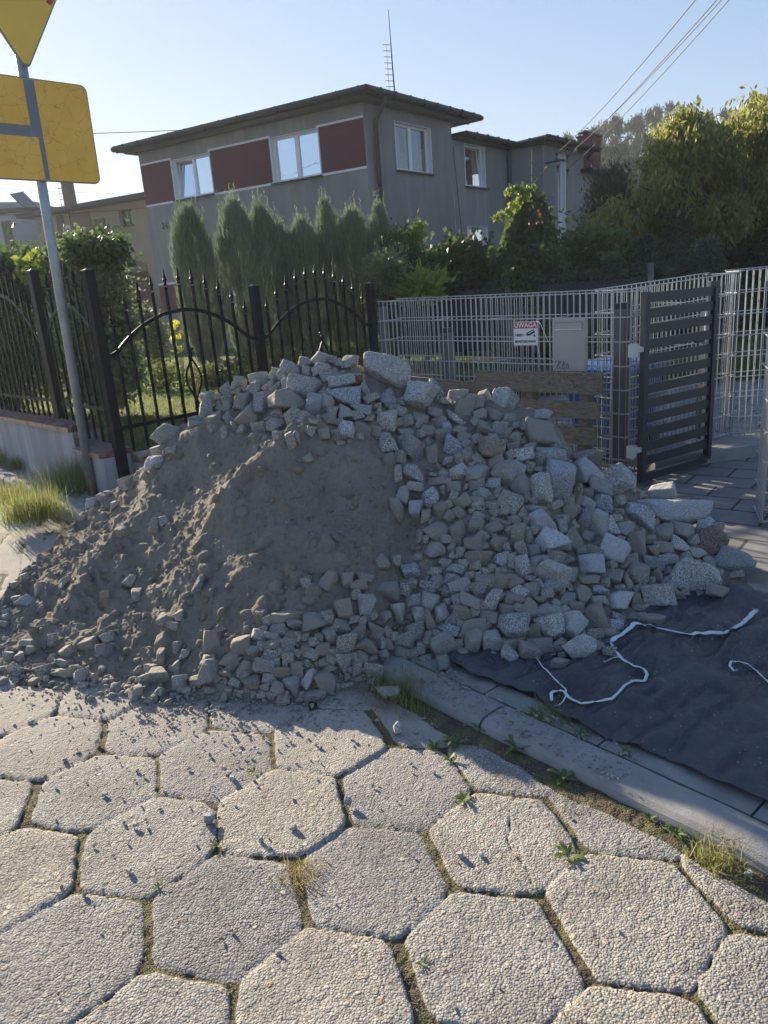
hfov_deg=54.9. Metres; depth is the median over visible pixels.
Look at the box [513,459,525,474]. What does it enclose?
granite cobble
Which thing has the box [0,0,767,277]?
sky
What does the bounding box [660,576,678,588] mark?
granite cobble
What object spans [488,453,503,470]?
granite cobble
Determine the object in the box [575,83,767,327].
walnut tree
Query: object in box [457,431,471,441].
granite cobble
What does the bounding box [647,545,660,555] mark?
granite cobble
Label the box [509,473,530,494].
granite cobble
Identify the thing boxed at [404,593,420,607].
granite cobble
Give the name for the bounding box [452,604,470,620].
granite cobble
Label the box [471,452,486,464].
granite cobble
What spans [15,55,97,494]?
sign post
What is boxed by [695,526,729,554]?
granite boulder
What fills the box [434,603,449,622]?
granite cobble
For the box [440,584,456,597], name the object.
granite cobble
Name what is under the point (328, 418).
granite cobble
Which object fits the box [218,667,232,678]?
granite cobble
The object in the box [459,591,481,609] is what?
granite cobble
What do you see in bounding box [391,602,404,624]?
granite cobble
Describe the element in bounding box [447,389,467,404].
granite cobble
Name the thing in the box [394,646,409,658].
granite cobble
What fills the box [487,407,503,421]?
granite cobble
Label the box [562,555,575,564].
granite cobble
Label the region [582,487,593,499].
granite cobble
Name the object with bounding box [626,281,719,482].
slatted gate
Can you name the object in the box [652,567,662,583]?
granite cobble
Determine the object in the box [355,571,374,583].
granite cobble
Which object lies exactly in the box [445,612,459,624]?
granite cobble
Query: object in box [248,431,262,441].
granite cobble
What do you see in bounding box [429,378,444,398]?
granite cobble
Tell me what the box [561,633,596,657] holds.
granite cobble
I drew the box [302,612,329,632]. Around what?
granite cobble
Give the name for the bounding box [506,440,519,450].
granite cobble
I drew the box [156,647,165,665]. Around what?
granite cobble
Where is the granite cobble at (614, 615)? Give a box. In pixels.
[610,611,625,621]
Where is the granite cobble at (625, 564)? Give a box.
[618,555,631,569]
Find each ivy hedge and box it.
[0,299,67,411]
[27,222,160,419]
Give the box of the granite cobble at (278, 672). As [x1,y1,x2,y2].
[272,667,289,679]
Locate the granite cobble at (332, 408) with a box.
[327,406,338,414]
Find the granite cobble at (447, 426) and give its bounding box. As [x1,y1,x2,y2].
[441,421,452,432]
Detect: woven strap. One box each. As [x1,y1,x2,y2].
[536,657,566,705]
[549,608,758,703]
[728,660,767,681]
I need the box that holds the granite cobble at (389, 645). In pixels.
[382,638,393,650]
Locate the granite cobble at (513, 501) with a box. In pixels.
[497,489,523,514]
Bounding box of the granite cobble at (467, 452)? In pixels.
[461,445,473,461]
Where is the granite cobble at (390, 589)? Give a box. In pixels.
[375,581,399,601]
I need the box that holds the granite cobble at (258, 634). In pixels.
[251,628,266,640]
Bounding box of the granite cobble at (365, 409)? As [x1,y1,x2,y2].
[350,404,371,415]
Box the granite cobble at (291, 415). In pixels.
[284,406,300,425]
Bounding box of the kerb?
[0,467,767,875]
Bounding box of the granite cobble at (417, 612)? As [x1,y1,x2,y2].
[411,606,424,622]
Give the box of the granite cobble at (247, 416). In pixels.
[234,402,261,427]
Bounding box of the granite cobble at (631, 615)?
[625,612,646,619]
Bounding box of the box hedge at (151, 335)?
[127,295,175,370]
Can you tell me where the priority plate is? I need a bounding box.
[0,74,99,183]
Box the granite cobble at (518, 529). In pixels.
[510,522,525,541]
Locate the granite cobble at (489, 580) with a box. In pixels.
[475,573,495,588]
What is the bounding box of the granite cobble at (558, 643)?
[552,637,567,651]
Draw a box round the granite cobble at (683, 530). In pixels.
[671,520,694,538]
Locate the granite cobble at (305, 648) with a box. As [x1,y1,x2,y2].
[301,644,310,659]
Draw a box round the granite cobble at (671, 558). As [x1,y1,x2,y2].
[657,553,678,564]
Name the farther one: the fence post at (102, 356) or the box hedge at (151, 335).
the box hedge at (151, 335)
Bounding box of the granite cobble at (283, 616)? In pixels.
[272,609,302,622]
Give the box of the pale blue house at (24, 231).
[0,202,55,344]
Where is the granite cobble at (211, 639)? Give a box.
[202,630,220,653]
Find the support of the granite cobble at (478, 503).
on the sand heap
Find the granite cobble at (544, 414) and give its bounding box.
[533,408,552,419]
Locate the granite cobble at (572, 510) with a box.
[561,503,580,520]
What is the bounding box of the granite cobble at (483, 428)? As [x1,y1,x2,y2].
[476,419,494,435]
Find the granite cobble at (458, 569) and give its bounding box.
[445,563,465,574]
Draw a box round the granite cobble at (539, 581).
[532,577,544,591]
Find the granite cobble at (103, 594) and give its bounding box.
[99,589,109,602]
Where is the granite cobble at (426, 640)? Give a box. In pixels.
[422,634,432,651]
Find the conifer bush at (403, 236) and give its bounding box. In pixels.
[365,216,434,361]
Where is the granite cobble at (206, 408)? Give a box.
[198,400,213,417]
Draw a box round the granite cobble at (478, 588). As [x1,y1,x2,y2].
[469,582,486,594]
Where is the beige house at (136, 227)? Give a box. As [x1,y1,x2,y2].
[15,182,165,344]
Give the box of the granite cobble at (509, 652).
[501,643,518,660]
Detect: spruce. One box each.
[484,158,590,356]
[588,250,638,358]
[625,229,698,349]
[653,176,704,333]
[669,233,743,343]
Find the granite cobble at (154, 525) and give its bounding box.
[148,517,159,533]
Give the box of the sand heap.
[0,363,767,704]
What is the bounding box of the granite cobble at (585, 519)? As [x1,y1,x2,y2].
[577,508,591,529]
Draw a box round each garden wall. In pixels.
[0,407,100,483]
[72,442,133,492]
[131,449,151,473]
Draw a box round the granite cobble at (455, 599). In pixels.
[450,593,461,604]
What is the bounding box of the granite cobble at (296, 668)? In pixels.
[290,661,303,675]
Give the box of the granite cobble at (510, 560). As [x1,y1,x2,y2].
[507,552,516,568]
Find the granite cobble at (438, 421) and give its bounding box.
[431,415,446,427]
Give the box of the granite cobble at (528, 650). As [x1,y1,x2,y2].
[518,640,541,659]
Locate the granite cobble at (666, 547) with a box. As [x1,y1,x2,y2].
[653,540,674,553]
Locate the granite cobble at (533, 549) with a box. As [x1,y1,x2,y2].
[526,544,539,556]
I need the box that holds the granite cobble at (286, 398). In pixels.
[267,388,305,409]
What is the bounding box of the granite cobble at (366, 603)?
[357,593,376,615]
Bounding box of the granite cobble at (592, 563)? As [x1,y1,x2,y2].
[578,553,605,573]
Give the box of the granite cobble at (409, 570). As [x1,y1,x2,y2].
[400,562,420,577]
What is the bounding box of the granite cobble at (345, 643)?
[336,631,356,653]
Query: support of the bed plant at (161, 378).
on the garden ground at (738, 365)
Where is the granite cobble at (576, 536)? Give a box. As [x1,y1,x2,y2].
[566,526,583,548]
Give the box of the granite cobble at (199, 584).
[191,575,205,595]
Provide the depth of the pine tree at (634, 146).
74.87 m
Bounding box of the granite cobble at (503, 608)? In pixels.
[498,603,515,613]
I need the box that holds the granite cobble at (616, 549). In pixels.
[599,533,630,562]
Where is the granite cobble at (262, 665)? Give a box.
[252,657,274,672]
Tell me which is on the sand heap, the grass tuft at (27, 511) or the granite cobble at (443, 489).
the granite cobble at (443, 489)
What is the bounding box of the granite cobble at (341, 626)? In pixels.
[331,618,350,633]
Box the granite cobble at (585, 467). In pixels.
[572,456,606,482]
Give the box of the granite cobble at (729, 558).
[714,545,754,573]
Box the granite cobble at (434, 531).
[422,521,448,541]
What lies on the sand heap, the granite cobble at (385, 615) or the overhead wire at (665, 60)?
the granite cobble at (385, 615)
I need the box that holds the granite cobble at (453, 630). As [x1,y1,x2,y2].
[438,623,459,637]
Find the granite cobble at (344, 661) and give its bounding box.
[335,653,352,674]
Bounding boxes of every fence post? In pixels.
[25,269,65,418]
[79,268,129,478]
[248,284,268,373]
[364,282,378,352]
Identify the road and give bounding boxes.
[0,489,767,1023]
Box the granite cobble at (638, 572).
[624,561,649,584]
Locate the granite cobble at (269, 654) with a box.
[261,649,277,659]
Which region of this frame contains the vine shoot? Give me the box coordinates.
[407,216,428,244]
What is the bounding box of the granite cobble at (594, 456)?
[570,449,604,463]
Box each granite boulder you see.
[363,351,410,389]
[637,499,712,523]
[668,558,721,590]
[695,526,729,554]
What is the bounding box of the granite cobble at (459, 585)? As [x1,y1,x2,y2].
[448,576,470,592]
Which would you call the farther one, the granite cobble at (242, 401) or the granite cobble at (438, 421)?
the granite cobble at (242, 401)
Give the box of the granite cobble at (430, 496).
[421,486,439,505]
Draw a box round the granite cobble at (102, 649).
[94,643,113,657]
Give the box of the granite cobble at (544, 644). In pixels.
[526,637,554,653]
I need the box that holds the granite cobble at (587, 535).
[580,530,595,541]
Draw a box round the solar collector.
[10,191,37,206]
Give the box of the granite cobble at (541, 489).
[529,472,553,502]
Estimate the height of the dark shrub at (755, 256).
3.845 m
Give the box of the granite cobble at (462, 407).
[452,397,477,417]
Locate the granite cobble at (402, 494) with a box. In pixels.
[395,485,408,503]
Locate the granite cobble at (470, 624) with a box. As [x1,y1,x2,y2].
[461,617,488,636]
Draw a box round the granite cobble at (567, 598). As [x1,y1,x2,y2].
[559,592,575,605]
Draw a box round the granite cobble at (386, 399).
[379,392,396,407]
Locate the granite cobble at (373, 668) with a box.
[362,662,384,682]
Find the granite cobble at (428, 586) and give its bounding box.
[419,580,436,592]
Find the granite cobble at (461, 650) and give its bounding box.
[454,647,467,653]
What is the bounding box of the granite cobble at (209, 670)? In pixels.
[193,659,220,686]
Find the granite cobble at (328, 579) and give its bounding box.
[317,570,339,591]
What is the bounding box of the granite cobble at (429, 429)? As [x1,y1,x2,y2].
[421,424,434,437]
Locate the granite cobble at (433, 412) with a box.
[427,406,442,417]
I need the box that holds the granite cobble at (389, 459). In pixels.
[383,452,395,466]
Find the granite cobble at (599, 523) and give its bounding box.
[589,508,608,536]
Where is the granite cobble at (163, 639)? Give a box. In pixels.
[154,631,170,649]
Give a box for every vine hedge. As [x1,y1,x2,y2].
[414,226,498,355]
[558,205,641,347]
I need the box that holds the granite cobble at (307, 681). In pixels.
[301,668,316,689]
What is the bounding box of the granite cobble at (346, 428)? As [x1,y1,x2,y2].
[338,420,354,438]
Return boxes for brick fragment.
[353,374,362,385]
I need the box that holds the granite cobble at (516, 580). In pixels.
[506,573,524,588]
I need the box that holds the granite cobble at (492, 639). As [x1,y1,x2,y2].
[482,629,501,650]
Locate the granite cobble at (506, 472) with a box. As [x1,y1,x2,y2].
[490,458,518,485]
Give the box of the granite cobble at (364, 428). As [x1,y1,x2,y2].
[354,422,370,435]
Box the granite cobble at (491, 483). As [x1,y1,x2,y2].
[485,478,500,488]
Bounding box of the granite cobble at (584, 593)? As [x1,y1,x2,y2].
[573,585,592,602]
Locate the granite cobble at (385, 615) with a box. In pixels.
[379,610,391,623]
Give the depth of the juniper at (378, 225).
12.64 m
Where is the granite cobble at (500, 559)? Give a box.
[492,551,508,565]
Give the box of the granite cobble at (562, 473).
[545,458,576,499]
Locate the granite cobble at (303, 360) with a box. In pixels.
[297,356,313,367]
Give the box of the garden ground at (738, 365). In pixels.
[25,312,767,451]
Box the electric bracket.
[545,152,568,175]
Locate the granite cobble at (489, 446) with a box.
[478,436,506,457]
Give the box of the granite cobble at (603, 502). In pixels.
[594,494,612,513]
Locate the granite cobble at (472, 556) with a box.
[464,551,493,562]
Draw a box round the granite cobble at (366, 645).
[354,637,377,654]
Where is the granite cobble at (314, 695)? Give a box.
[304,689,325,701]
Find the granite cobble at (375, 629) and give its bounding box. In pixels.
[367,621,384,635]
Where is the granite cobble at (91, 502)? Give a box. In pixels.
[85,497,98,508]
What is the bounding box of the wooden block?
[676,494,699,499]
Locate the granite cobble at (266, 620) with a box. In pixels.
[262,614,273,627]
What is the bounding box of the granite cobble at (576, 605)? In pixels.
[568,600,584,611]
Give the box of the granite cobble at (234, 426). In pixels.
[230,420,238,431]
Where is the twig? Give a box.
[713,869,767,884]
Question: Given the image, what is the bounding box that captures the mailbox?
[552,318,587,370]
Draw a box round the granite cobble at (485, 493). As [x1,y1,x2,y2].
[477,487,491,500]
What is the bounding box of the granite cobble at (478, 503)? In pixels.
[469,496,486,511]
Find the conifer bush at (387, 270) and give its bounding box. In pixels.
[353,236,418,355]
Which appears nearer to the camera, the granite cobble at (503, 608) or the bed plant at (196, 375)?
the granite cobble at (503, 608)
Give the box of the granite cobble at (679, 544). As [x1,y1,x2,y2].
[669,534,690,551]
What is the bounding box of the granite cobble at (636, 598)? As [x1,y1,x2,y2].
[629,592,642,606]
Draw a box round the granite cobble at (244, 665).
[236,660,252,678]
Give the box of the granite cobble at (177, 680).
[172,674,187,686]
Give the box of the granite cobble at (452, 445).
[443,433,463,455]
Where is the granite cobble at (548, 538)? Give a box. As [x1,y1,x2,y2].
[534,526,572,551]
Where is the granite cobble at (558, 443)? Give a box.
[550,437,561,447]
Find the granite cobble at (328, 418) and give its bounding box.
[321,412,335,424]
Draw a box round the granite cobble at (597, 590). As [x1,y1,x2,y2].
[592,585,610,596]
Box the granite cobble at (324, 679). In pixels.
[313,669,336,694]
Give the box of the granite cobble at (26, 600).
[14,594,36,606]
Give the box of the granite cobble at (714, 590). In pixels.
[705,582,729,596]
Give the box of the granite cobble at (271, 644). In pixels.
[262,636,280,652]
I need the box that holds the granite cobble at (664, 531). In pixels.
[649,522,672,540]
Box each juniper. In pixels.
[167,189,227,378]
[212,181,267,368]
[244,188,288,367]
[265,207,303,359]
[283,206,334,351]
[312,188,349,357]
[333,191,376,363]
[366,189,393,352]
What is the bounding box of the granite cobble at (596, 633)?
[586,628,604,638]
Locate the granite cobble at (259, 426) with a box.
[251,421,265,431]
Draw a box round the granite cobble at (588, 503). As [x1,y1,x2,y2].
[581,495,595,509]
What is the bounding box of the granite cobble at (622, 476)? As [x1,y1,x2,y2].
[606,463,636,490]
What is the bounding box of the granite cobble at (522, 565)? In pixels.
[514,553,531,577]
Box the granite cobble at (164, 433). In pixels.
[149,423,180,444]
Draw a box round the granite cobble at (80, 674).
[73,667,87,682]
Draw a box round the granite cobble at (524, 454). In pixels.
[513,446,535,462]
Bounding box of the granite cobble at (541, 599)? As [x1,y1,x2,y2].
[534,595,547,603]
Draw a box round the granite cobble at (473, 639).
[464,627,482,651]
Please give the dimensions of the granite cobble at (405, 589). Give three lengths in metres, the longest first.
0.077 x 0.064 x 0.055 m
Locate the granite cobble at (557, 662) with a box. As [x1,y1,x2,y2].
[550,657,569,667]
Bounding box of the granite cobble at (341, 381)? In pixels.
[327,373,355,388]
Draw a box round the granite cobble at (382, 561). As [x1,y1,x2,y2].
[375,553,389,570]
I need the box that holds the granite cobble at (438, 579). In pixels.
[429,574,443,593]
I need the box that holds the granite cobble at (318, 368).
[311,362,330,376]
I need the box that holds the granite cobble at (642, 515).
[624,501,655,530]
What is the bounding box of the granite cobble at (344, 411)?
[338,404,352,417]
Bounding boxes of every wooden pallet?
[411,375,475,392]
[476,370,602,450]
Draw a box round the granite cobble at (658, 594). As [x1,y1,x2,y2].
[640,583,677,606]
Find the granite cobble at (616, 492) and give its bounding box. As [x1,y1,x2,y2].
[612,488,623,498]
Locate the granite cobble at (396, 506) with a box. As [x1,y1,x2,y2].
[389,497,403,518]
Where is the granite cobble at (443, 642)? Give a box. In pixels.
[430,629,457,655]
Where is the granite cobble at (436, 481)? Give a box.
[426,476,445,485]
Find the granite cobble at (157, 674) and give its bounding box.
[147,666,170,682]
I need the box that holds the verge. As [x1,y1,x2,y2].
[0,464,98,502]
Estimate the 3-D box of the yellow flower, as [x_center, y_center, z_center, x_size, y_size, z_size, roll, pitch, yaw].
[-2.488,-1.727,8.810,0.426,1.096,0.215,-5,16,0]
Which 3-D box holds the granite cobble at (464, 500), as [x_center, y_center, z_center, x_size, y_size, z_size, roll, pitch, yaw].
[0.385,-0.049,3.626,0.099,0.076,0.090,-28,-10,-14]
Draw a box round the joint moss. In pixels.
[15,681,767,1022]
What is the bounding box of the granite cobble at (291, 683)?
[283,675,299,697]
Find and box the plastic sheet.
[447,580,767,800]
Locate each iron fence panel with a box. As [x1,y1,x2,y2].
[0,257,54,416]
[41,259,110,442]
[109,267,256,449]
[265,264,370,366]
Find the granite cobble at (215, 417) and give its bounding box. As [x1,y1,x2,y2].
[206,410,222,424]
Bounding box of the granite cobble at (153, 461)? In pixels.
[144,455,162,470]
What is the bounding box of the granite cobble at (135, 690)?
[128,684,142,700]
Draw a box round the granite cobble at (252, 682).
[241,673,261,689]
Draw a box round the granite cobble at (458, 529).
[449,520,466,546]
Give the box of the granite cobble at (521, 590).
[511,585,529,597]
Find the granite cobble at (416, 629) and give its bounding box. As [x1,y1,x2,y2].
[403,620,424,641]
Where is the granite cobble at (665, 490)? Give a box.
[648,481,676,498]
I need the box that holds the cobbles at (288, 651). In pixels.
[0,355,756,705]
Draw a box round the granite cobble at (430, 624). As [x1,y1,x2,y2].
[424,607,436,629]
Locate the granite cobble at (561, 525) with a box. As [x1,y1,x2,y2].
[555,518,567,533]
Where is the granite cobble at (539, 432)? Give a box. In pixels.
[525,416,557,446]
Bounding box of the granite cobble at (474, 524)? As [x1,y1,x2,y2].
[467,518,484,532]
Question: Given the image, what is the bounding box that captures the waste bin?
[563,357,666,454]
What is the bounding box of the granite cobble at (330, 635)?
[322,626,337,644]
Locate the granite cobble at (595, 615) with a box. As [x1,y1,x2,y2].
[585,600,608,627]
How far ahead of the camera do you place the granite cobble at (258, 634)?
3.08 m
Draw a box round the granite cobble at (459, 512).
[452,505,465,518]
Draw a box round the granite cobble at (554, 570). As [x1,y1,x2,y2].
[534,558,572,584]
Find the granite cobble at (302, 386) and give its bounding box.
[286,373,322,397]
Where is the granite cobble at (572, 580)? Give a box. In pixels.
[569,567,577,583]
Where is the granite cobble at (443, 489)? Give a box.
[439,485,446,497]
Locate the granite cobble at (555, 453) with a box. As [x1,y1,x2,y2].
[536,447,566,466]
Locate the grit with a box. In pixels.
[0,416,765,1010]
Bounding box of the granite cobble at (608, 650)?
[602,646,616,655]
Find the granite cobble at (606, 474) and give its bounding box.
[600,470,609,479]
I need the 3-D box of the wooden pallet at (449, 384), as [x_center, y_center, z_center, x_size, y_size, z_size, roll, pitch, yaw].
[0.521,-0.884,6.421,0.827,0.593,0.111,11,22,42]
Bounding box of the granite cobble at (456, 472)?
[449,462,467,480]
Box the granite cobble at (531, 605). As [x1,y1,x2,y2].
[520,596,537,620]
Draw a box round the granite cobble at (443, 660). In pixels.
[436,654,449,669]
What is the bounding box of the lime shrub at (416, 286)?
[385,257,456,369]
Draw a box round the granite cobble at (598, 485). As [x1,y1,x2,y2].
[589,474,612,496]
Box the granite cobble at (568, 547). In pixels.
[559,534,572,550]
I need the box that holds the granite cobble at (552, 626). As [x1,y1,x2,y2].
[533,612,564,639]
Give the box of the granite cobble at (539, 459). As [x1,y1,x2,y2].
[532,451,546,466]
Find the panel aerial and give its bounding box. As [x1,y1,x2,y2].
[58,188,71,228]
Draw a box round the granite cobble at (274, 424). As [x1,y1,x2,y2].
[266,417,285,430]
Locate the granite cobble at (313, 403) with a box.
[305,392,322,414]
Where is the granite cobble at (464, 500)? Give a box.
[452,492,472,508]
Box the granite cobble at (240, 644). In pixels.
[231,634,251,654]
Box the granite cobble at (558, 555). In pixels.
[547,548,565,562]
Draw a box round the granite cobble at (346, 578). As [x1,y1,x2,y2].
[340,571,353,588]
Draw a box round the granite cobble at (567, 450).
[560,446,571,453]
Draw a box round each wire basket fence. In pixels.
[376,287,647,477]
[594,272,741,461]
[718,266,767,436]
[752,332,767,522]
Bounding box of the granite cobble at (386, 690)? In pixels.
[375,686,399,698]
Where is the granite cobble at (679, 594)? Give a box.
[673,586,686,598]
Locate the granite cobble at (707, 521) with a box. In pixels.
[695,516,714,529]
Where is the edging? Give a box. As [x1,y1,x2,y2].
[410,657,767,824]
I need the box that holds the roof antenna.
[383,9,394,90]
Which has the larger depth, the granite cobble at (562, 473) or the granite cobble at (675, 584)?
the granite cobble at (562, 473)
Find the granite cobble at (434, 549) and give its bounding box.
[425,542,445,557]
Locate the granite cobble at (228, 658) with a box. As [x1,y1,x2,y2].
[219,652,237,665]
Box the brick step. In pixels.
[71,420,102,446]
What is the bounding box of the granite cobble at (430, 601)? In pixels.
[421,591,439,611]
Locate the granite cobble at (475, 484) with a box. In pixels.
[468,476,484,491]
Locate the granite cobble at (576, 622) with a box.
[563,610,588,637]
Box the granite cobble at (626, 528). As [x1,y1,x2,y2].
[616,521,634,536]
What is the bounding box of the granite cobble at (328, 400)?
[321,393,334,410]
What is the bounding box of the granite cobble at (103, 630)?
[93,625,111,639]
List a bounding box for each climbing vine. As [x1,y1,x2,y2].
[0,222,54,317]
[10,247,51,288]
[56,218,142,282]
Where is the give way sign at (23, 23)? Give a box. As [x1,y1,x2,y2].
[0,0,55,66]
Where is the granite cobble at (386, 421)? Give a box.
[376,409,396,432]
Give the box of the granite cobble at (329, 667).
[323,664,338,671]
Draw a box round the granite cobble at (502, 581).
[492,573,511,590]
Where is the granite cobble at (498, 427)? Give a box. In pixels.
[492,421,508,434]
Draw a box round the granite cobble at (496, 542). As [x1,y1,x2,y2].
[489,535,506,552]
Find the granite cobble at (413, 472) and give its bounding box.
[402,464,424,482]
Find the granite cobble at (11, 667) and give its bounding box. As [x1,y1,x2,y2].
[5,661,20,673]
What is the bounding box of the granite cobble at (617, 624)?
[610,619,623,630]
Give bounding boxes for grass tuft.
[0,447,6,463]
[0,455,25,470]
[0,474,50,506]
[0,475,79,529]
[16,449,92,498]
[267,845,335,905]
[344,655,460,729]
[493,693,585,732]
[674,819,762,887]
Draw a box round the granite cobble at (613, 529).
[608,515,620,535]
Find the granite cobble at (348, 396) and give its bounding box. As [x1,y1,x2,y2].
[327,386,360,405]
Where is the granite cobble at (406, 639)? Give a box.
[393,631,414,647]
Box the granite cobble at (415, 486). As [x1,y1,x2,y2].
[406,481,423,491]
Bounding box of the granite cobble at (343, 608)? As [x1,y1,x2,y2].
[333,598,352,619]
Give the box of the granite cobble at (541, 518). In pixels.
[528,508,557,530]
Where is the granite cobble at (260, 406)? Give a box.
[253,391,271,414]
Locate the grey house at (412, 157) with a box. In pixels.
[110,84,607,350]
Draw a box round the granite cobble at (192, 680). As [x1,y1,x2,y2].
[188,675,202,687]
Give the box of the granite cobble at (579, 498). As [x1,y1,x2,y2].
[574,494,583,504]
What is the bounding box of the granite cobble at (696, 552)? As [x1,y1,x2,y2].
[690,547,706,557]
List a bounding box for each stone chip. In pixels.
[27,717,34,723]
[125,867,131,872]
[132,821,138,826]
[203,813,215,823]
[229,775,234,780]
[289,824,296,830]
[344,796,351,805]
[392,721,401,733]
[457,851,463,858]
[744,869,753,876]
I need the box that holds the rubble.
[0,501,578,720]
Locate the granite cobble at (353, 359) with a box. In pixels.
[342,355,358,365]
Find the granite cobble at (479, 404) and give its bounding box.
[474,396,485,409]
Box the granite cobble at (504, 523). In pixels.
[489,516,510,526]
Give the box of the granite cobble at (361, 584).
[350,576,367,590]
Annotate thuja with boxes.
[571,157,641,247]
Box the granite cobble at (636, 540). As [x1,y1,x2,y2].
[626,529,645,558]
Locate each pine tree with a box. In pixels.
[558,131,574,225]
[586,121,606,158]
[600,119,612,157]
[601,142,610,162]
[601,154,625,181]
[603,112,626,159]
[605,137,633,170]
[619,152,638,195]
[620,120,637,154]
[627,136,644,173]
[629,109,646,156]
[633,106,657,151]
[634,155,651,192]
[636,132,656,177]
[642,103,663,153]
[657,98,675,135]
[672,102,684,114]
[702,108,717,125]
[718,107,729,121]
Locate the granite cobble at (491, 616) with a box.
[477,609,497,623]
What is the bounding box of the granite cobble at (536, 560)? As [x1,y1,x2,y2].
[529,555,541,573]
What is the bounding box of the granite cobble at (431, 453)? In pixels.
[424,443,438,463]
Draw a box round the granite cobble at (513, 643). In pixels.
[501,637,518,650]
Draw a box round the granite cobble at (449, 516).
[441,509,456,522]
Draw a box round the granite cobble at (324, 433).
[317,426,329,439]
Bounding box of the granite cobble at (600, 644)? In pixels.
[596,640,603,650]
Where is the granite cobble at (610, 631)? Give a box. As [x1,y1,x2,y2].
[603,626,619,635]
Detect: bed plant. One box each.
[133,353,164,393]
[142,362,194,390]
[144,361,190,391]
[184,359,223,388]
[193,355,235,386]
[207,355,248,385]
[219,341,267,382]
[237,357,278,380]
[252,343,290,370]
[268,342,311,371]
[269,346,315,371]
[287,343,325,360]
[295,342,338,359]
[316,344,361,358]
[333,340,379,366]
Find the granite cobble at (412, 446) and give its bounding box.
[398,431,425,460]
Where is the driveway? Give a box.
[519,379,767,570]
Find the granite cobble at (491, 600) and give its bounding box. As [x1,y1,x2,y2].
[483,589,502,610]
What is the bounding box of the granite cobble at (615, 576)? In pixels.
[603,569,624,583]
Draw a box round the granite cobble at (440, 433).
[434,427,447,442]
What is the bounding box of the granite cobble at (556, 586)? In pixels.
[544,578,566,591]
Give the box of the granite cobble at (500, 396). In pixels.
[491,387,511,407]
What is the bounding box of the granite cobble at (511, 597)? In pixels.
[503,590,525,604]
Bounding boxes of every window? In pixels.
[1,220,14,245]
[93,218,106,235]
[122,210,132,225]
[170,152,214,199]
[269,128,321,182]
[394,120,432,173]
[452,143,485,187]
[467,226,487,245]
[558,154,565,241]
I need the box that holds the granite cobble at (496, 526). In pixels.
[485,520,503,532]
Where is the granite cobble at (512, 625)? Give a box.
[496,612,530,637]
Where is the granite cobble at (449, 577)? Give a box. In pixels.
[443,572,460,584]
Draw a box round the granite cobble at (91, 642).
[77,636,99,649]
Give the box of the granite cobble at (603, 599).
[589,595,609,606]
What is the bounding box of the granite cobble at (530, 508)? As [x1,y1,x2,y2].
[524,504,546,512]
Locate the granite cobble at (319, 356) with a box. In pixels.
[310,351,330,364]
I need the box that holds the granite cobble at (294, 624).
[286,619,302,630]
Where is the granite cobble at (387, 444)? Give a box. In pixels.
[379,437,398,451]
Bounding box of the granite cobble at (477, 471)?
[464,464,490,480]
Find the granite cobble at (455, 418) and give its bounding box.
[446,409,465,425]
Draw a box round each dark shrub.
[634,228,716,286]
[711,202,767,326]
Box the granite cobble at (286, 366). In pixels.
[279,359,300,374]
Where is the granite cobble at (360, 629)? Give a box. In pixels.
[350,623,365,640]
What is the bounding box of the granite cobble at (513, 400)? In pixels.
[507,391,518,408]
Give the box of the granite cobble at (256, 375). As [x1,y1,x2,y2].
[248,371,268,382]
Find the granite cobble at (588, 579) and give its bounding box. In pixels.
[576,574,599,584]
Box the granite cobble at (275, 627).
[269,623,285,634]
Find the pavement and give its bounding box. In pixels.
[462,583,767,817]
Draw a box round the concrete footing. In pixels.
[629,432,767,469]
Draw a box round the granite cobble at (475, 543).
[463,534,483,550]
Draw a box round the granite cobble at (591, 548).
[585,544,603,553]
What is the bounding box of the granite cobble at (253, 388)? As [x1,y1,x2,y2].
[246,382,262,394]
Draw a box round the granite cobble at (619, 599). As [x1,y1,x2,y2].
[607,591,633,608]
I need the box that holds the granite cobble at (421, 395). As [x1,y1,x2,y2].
[403,380,439,410]
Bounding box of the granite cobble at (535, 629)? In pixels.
[529,623,540,637]
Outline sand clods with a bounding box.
[3,417,452,685]
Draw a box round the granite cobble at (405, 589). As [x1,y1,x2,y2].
[399,582,411,596]
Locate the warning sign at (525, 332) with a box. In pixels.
[513,319,547,356]
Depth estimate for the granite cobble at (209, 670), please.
3.01 m
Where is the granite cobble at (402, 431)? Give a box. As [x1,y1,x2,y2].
[396,428,412,434]
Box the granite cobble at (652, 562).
[643,555,665,571]
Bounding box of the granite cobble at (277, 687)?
[270,680,284,695]
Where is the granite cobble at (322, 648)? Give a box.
[315,641,329,655]
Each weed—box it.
[150,879,165,890]
[208,839,223,848]
[245,766,259,775]
[414,955,430,968]
[426,739,444,753]
[440,752,457,760]
[442,734,469,750]
[451,790,473,805]
[470,722,484,731]
[504,734,532,753]
[528,707,546,719]
[547,768,576,784]
[554,841,586,862]
[570,728,590,737]
[618,744,635,757]
[641,813,658,821]
[662,823,687,841]
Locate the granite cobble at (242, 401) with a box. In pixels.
[232,393,252,410]
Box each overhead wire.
[0,188,133,193]
[22,208,142,214]
[93,129,191,133]
[557,0,695,152]
[560,0,716,163]
[568,0,728,168]
[569,0,721,153]
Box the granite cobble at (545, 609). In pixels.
[537,603,563,615]
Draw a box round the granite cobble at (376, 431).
[370,425,381,437]
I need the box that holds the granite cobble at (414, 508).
[408,500,422,517]
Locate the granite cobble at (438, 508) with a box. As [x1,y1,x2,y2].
[431,500,447,518]
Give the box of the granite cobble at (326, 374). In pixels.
[319,367,339,383]
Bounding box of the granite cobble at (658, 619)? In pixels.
[638,613,665,624]
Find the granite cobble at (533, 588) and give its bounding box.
[522,582,539,598]
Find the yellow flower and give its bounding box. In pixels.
[163,320,188,412]

